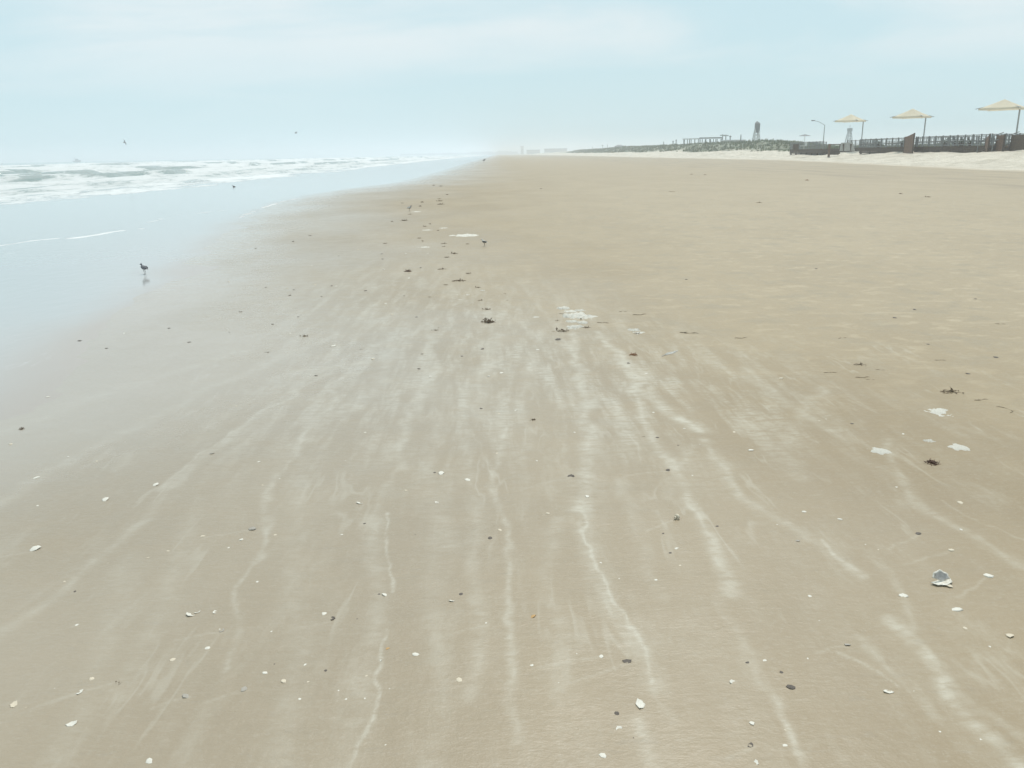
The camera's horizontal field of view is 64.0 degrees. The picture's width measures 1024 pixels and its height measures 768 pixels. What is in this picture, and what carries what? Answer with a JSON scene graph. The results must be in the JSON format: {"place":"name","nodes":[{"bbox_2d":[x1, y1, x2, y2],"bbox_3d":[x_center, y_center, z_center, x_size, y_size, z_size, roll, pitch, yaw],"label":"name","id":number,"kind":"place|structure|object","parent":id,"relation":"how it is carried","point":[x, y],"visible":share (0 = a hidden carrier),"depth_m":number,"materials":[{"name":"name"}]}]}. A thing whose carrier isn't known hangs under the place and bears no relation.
{"place":"outdoors","nodes":[
{"label":"outdoors","id":0,"kind":"place"},
{"bbox_2d":[0,155,492,419],"bbox_3d":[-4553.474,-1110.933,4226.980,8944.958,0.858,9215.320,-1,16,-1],"label":"sea","id":1,"kind":"structure","parent":0,"point":[81,241],"depth_m":20.48,"materials":[{"name":"liquid"}]},
{"bbox_2d":[139,263,147,273],"bbox_3d":[-5.323,-1.665,11.857,0.183,0.156,0.061,8,18,28],"label":"shorebird","id":2,"kind":"object","parent":1,"relation":"on","point":[143,267],"visible":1,"depth_m":11.84,"materials":[{"name":"grey"}]},
{"bbox_2d":[400,151,517,155],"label":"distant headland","id":3,"kind":"structure","parent":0,"point":[481,153],"depth_m":2228.94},
{"bbox_2d":[0,141,1023,767],"bbox_3d":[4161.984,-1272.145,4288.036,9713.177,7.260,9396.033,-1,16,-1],"label":"beach sand","id":4,"kind":"structure","parent":0,"point":[810,277],"depth_m":4.10,"materials":[{"name":"beige sand"}]},
{"bbox_2d":[10,701,16,707],"bbox_3d":[-1.520,0.976,2.502,0.020,0.005,0.029,2,16,11],"label":"seashell","id":5,"kind":"object","parent":4,"relation":"on","point":[12,704],"visible":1,"depth_m":2.50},
{"bbox_2d":[29,545,41,550],"bbox_3d":[-2.035,0.701,3.496,0.036,0.007,0.051,23,39,34],"label":"seashell","id":6,"kind":"object","parent":4,"relation":"on","point":[33,548],"visible":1,"depth_m":3.49,"materials":[{"name":"white"}]},
{"bbox_2d":[65,720,76,726],"bbox_3d":[-1.295,0.998,2.409,0.030,0.006,0.021,-3,16,-8],"label":"seashell","id":7,"kind":"object","parent":4,"relation":"on","point":[71,723],"visible":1,"depth_m":2.41,"materials":[{"name":"white"}]},
{"bbox_2d":[449,234,476,236],"bbox_3d":[-0.979,-3.035,16.710,0.573,0.026,0.596,4,16,17],"label":"foam scrap","id":8,"kind":"object","parent":4,"relation":"on","point":[465,235],"visible":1,"depth_m":16.63,"materials":[{"name":"white liquid"}]},
{"bbox_2d":[481,317,494,323],"bbox_3d":[-0.239,-0.628,8.062,0.134,0.047,0.151,-12,19,-33],"label":"seaweed clump","id":9,"kind":"object","parent":4,"relation":"on","point":[488,320],"visible":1,"depth_m":8.05,"materials":[{"name":"brown plant"}]},
{"bbox_2d":[527,150,539,153],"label":"apartment building","id":10,"kind":"structure","parent":4,"relation":"on","point":[532,151],"depth_m":1299.78,"materials":[{"name":"concrete"}]},
{"bbox_2d":[544,148,566,152],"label":"apartment building","id":11,"kind":"structure","parent":4,"relation":"on","point":[555,150],"depth_m":1155.41,"materials":[{"name":"concrete"}]},
{"bbox_2d":[557,306,569,309],"bbox_3d":[0.553,-0.812,8.722,0.172,0.020,0.179,0,16,5],"label":"foam lump","id":12,"kind":"object","parent":4,"relation":"on","point":[563,307],"visible":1,"depth_m":8.70,"materials":[{"name":"white"}]},
{"bbox_2d":[566,325,583,329],"bbox_3d":[0.595,-0.541,7.745,0.197,0.022,0.204,1,16,8],"label":"foam lump","id":13,"kind":"object","parent":4,"relation":"on","point":[574,326],"visible":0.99,"depth_m":7.74,"materials":[{"name":"white liquid"}]},
{"bbox_2d":[562,312,592,318],"bbox_3d":[0.657,-0.699,8.284,0.304,0.034,0.316,-5,16,-13],"label":"foam lump","id":14,"kind":"object","parent":4,"relation":"on","point":[580,315],"visible":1,"depth_m":8.25,"materials":[{"name":"white liquid"}]},
{"bbox_2d":[598,753,606,757],"bbox_3d":[0.248,1.017,2.246,0.023,0.004,0.016,4,16,17],"label":"seashell","id":15,"kind":"object","parent":4,"relation":"on","point":[602,755],"visible":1,"depth_m":2.24,"materials":[{"name":"white"}]},
{"bbox_2d":[636,698,644,707],"bbox_3d":[0.383,0.956,2.446,0.028,0.009,0.040,5,17,21],"label":"seashell","id":16,"kind":"object","parent":4,"relation":"on","point":[639,703],"visible":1,"depth_m":2.45,"materials":[{"name":"white"}]},
{"bbox_2d":[673,514,679,519],"bbox_3d":[0.741,0.598,3.681,0.026,0.027,0.037,5,17,20],"label":"snail shell","id":17,"kind":"object","parent":4,"relation":"on","point":[676,516],"visible":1,"depth_m":3.67},
{"bbox_2d":[683,137,721,143],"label":"colonnade pavilion","id":18,"kind":"structure","parent":4,"relation":"on","point":[705,138],"depth_m":314.65,"materials":[{"name":"white paint"}]},
{"bbox_2d":[720,140,744,141],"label":"beach house","id":19,"kind":"structure","parent":4,"relation":"on","point":[731,140],"depth_m":276.48,"materials":[{"name":"wood"}]},
{"bbox_2d":[752,121,759,140],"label":"lattice tower","id":20,"kind":"structure","parent":4,"relation":"on","point":[757,127],"depth_m":220.64,"materials":[{"name":"grey metal"}]},
{"bbox_2d":[567,138,994,152],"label":"dune grass","id":21,"kind":"structure","parent":4,"relation":"on","point":[705,144],"depth_m":228.57,"materials":[{"name":"green plant"}]},
{"bbox_2d":[786,684,794,689],"bbox_3d":[0.857,0.930,2.519,0.029,0.006,0.026,10,14,37],"label":"pebble","id":22,"kind":"object","parent":4,"relation":"on","point":[791,687],"visible":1,"depth_m":2.52,"materials":[{"name":"grey stone"}]},
{"bbox_2d":[793,144,798,150],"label":"utility box","id":23,"kind":"object","parent":4,"relation":"on","point":[795,147],"visible":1,"depth_m":123.54,"materials":[{"name":"grey metal"}]},
{"bbox_2d":[790,141,853,154],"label":"boardwalk deck","id":24,"kind":"structure","parent":4,"relation":"on","point":[811,151],"depth_m":129.70,"materials":[{"name":"brown wood"}]},
{"bbox_2d":[827,144,840,156],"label":"timber gateway","id":25,"kind":"object","parent":4,"relation":"on","point":[832,152],"visible":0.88,"depth_m":113.36,"materials":[{"name":"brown wood"}]},
{"bbox_2d":[840,143,854,150],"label":"ramp panel","id":26,"kind":"structure","parent":4,"relation":"on","point":[846,146],"depth_m":106.65,"materials":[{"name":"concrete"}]},
{"bbox_2d":[845,128,852,142],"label":"lattice tower","id":27,"kind":"structure","parent":4,"relation":"on","point":[850,133],"depth_m":317.78,"materials":[{"name":"metal"}]},
{"bbox_2d":[846,140,881,151],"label":"boardwalk deck","id":28,"kind":"structure","parent":4,"relation":"on","point":[856,149],"depth_m":120.53,"materials":[{"name":"wood"}]},
{"bbox_2d":[835,114,867,141],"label":"shade canopy","id":29,"kind":"object","parent":28,"relation":"on","point":[850,118],"visible":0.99,"depth_m":118.62,"materials":[{"name":"beige fabric"}]},
{"bbox_2d":[871,447,890,454],"bbox_3d":[2.006,0.362,4.467,0.130,0.006,0.135,-6,16,-16],"label":"foam scrap","id":30,"kind":"object","parent":4,"relation":"on","point":[880,451],"visible":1,"depth_m":4.45,"materials":[{"name":"white liquid"}]},
{"bbox_2d":[903,133,914,152],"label":"plank screen","id":31,"kind":"object","parent":4,"relation":"on","point":[909,140],"visible":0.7,"depth_m":95.84,"materials":[{"name":"wood"}]},
{"bbox_2d":[859,137,969,153],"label":"boardwalk deck","id":32,"kind":"structure","parent":4,"relation":"on","point":[883,149],"depth_m":106.11,"materials":[{"name":"brown wood"}]},
{"bbox_2d":[890,109,933,143],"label":"shade canopy","id":33,"kind":"object","parent":32,"relation":"on","point":[911,113],"visible":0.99,"depth_m":100.38,"materials":[{"name":"beige fabric"}]},
{"bbox_2d":[924,458,939,465],"bbox_3d":[2.191,0.402,4.276,0.084,0.028,0.079,-4,16,-12],"label":"seaweed clump","id":34,"kind":"object","parent":4,"relation":"on","point":[933,462],"visible":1,"depth_m":4.27,"materials":[{"name":"brown plant"}]},
{"bbox_2d":[924,408,952,416],"bbox_3d":[2.665,0.174,5.104,0.202,0.009,0.210,-4,16,-11],"label":"foam scrap","id":35,"kind":"object","parent":4,"relation":"on","point":[939,411],"visible":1,"depth_m":5.10,"materials":[{"name":"white liquid"}]},
{"bbox_2d":[930,569,951,584],"bbox_3d":[1.627,0.732,3.099,0.095,0.041,0.056,-5,16,-15],"label":"clam shell","id":36,"kind":"object","parent":4,"relation":"on","point":[941,577],"visible":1,"depth_m":3.11},
{"bbox_2d":[942,388,963,393],"bbox_3d":[2.960,0.041,5.529,0.159,0.032,0.121,-1,16,-1],"label":"seaweed strand","id":37,"kind":"object","parent":4,"relation":"on","point":[951,390],"visible":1,"depth_m":5.53},
{"bbox_2d":[952,607,962,610],"bbox_3d":[1.586,0.804,2.926,0.040,0.007,0.036,-2,12,40],"label":"shell fragment","id":38,"kind":"object","parent":4,"relation":"on","point":[957,609],"visible":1,"depth_m":2.92,"materials":[{"name":"white"}]},
{"bbox_2d":[947,443,969,450],"bbox_3d":[2.451,0.345,4.499,0.136,0.006,0.142,0,16,5],"label":"foam scrap","id":39,"kind":"object","parent":4,"relation":"on","point":[955,446],"visible":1,"depth_m":4.49,"materials":[{"name":"white liquid"}]},
{"bbox_2d":[914,133,1023,152],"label":"boardwalk deck","id":40,"kind":"structure","parent":4,"relation":"on","point":[941,147],"depth_m":88.62,"materials":[{"name":"brown wood"}]},
{"bbox_2d":[977,99,1023,134],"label":"shade canopy","id":41,"kind":"object","parent":40,"relation":"on","point":[1003,105],"visible":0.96,"depth_m":82.08,"materials":[{"name":"beige fabric"}]},
{"bbox_2d":[984,134,990,151],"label":"plank screen","id":42,"kind":"object","parent":4,"relation":"on","point":[987,144],"visible":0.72,"depth_m":79.48,"materials":[{"name":"wood"}]},
{"bbox_2d":[983,573,993,577],"bbox_3d":[1.829,0.735,3.152,0.032,0.008,0.039,-9,9,-33],"label":"shell fragment","id":43,"kind":"object","parent":4,"relation":"on","point":[988,575],"visible":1,"depth_m":3.14,"materials":[{"name":"white"}]},
{"bbox_2d":[976,131,1019,152],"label":"beach stairway","id":44,"kind":"object","parent":4,"relation":"on","point":[992,146],"visible":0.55,"depth_m":80.38,"materials":[{"name":"brown wood"}]},
{"bbox_2d":[994,134,1005,150],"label":"plank screen","id":45,"kind":"object","parent":4,"relation":"on","point":[999,144],"visible":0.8,"depth_m":77.62,"materials":[{"name":"wood"}]},
{"bbox_2d":[1009,135,1023,150],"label":"plank screen","id":46,"kind":"object","parent":4,"relation":"on","point":[1016,142],"visible":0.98,"depth_m":75.40,"materials":[{"name":"brown wood"}]},
{"bbox_2d":[0,0,1023,161],"label":"sky","id":47,"kind":"structure","parent":0,"point":[80,79],"materials":[{"name":"blue"}]}
]}

